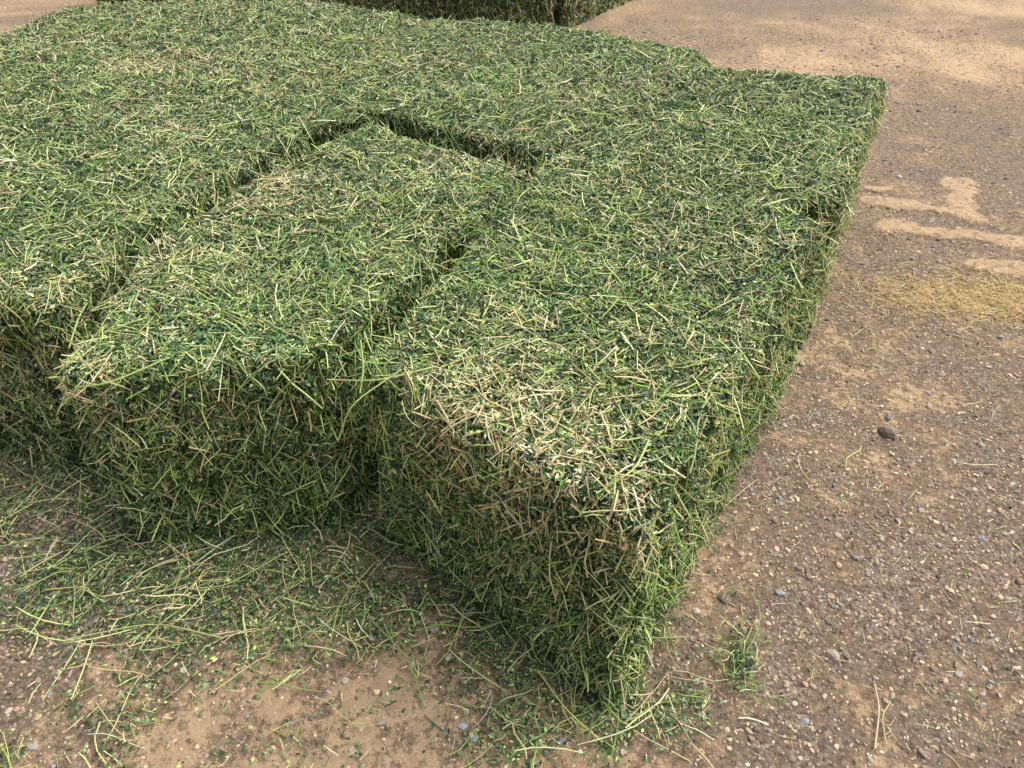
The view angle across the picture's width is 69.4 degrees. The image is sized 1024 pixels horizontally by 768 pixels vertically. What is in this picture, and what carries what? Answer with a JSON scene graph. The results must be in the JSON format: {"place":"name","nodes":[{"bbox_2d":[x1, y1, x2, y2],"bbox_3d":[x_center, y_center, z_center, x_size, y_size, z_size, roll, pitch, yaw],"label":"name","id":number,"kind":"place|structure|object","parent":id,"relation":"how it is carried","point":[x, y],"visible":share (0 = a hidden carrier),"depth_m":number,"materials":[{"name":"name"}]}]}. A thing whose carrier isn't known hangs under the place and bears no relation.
{"place":"outdoors","nodes":[
{"label":"outdoors","id":0,"kind":"place"},
{"bbox_2d":[0,0,1023,767],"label":"ground","id":1,"kind":"structure","parent":0,"point":[1000,22],"depth_m":2.03,"materials":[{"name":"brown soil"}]},
{"bbox_2d":[0,0,193,116],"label":"hay bale","id":2,"kind":"object","parent":1,"relation":"on","point":[58,52],"visible":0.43,"depth_m":4.04},
{"bbox_2d":[0,64,331,480],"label":"hay bale","id":3,"kind":"object","parent":1,"relation":"on","point":[99,182],"visible":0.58,"depth_m":2.54},
{"bbox_2d":[100,0,440,88],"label":"hay bale","id":4,"kind":"object","parent":1,"relation":"on","point":[273,41],"visible":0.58,"depth_m":4.13},
{"bbox_2d":[48,119,528,556],"bbox_3d":[-0.606,-0.245,2.514,0.982,0.762,1.829,15,41,19],"label":"hay bale","id":5,"kind":"object","parent":1,"relation":"on","point":[256,309],"visible":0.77,"depth_m":2.02},
{"bbox_2d":[97,0,556,26],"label":"hay bale","id":6,"kind":"object","parent":1,"relation":"on","point":[518,11],"visible":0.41,"depth_m":6.91},
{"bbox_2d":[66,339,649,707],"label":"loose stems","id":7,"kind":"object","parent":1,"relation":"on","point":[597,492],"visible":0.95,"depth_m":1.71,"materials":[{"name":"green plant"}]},
{"bbox_2d":[0,162,1023,767],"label":"hay litter","id":8,"kind":"object","parent":1,"relation":"on","point":[508,720],"visible":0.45,"depth_m":1.90,"materials":[{"name":"green plant"}]},
{"bbox_2d":[305,14,719,176],"bbox_3d":[0.044,-1.274,3.832,1.849,0.774,2.098,12,40,15],"label":"hay bale","id":9,"kind":"object","parent":1,"relation":"on","point":[529,93],"visible":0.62,"depth_m":3.46},
{"bbox_2d":[550,0,632,27],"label":"hay bale","id":10,"kind":"object","parent":1,"relation":"on","point":[569,13],"visible":0.66,"depth_m":7.04},
{"bbox_2d":[348,160,837,715],"bbox_3d":[0.222,-0.031,2.244,1.113,0.779,1.636,19,42,23],"label":"hay bale","id":11,"kind":"object","parent":1,"relation":"on","point":[578,338],"visible":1,"depth_m":1.77},
{"bbox_2d":[538,63,892,348],"bbox_3d":[0.959,-0.891,3.355,1.170,0.766,1.869,18,41,21],"label":"hay bale","id":12,"kind":"object","parent":1,"relation":"on","point":[801,142],"visible":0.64,"depth_m":2.92},
{"bbox_2d":[703,587,784,710],"bbox_3d":[0.558,0.645,1.824,0.178,0.040,0.342,0,38,0],"label":"alfalfa sprig","id":13,"kind":"object","parent":1,"relation":"on","point":[744,654],"visible":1,"depth_m":1.80,"materials":[{"name":"green plant"}]},
{"bbox_2d":[687,176,1023,767],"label":"straw litter","id":14,"kind":"object","parent":1,"relation":"on","point":[994,292],"visible":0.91,"depth_m":3.12,"materials":[{"name":"beige plant"}]}
]}

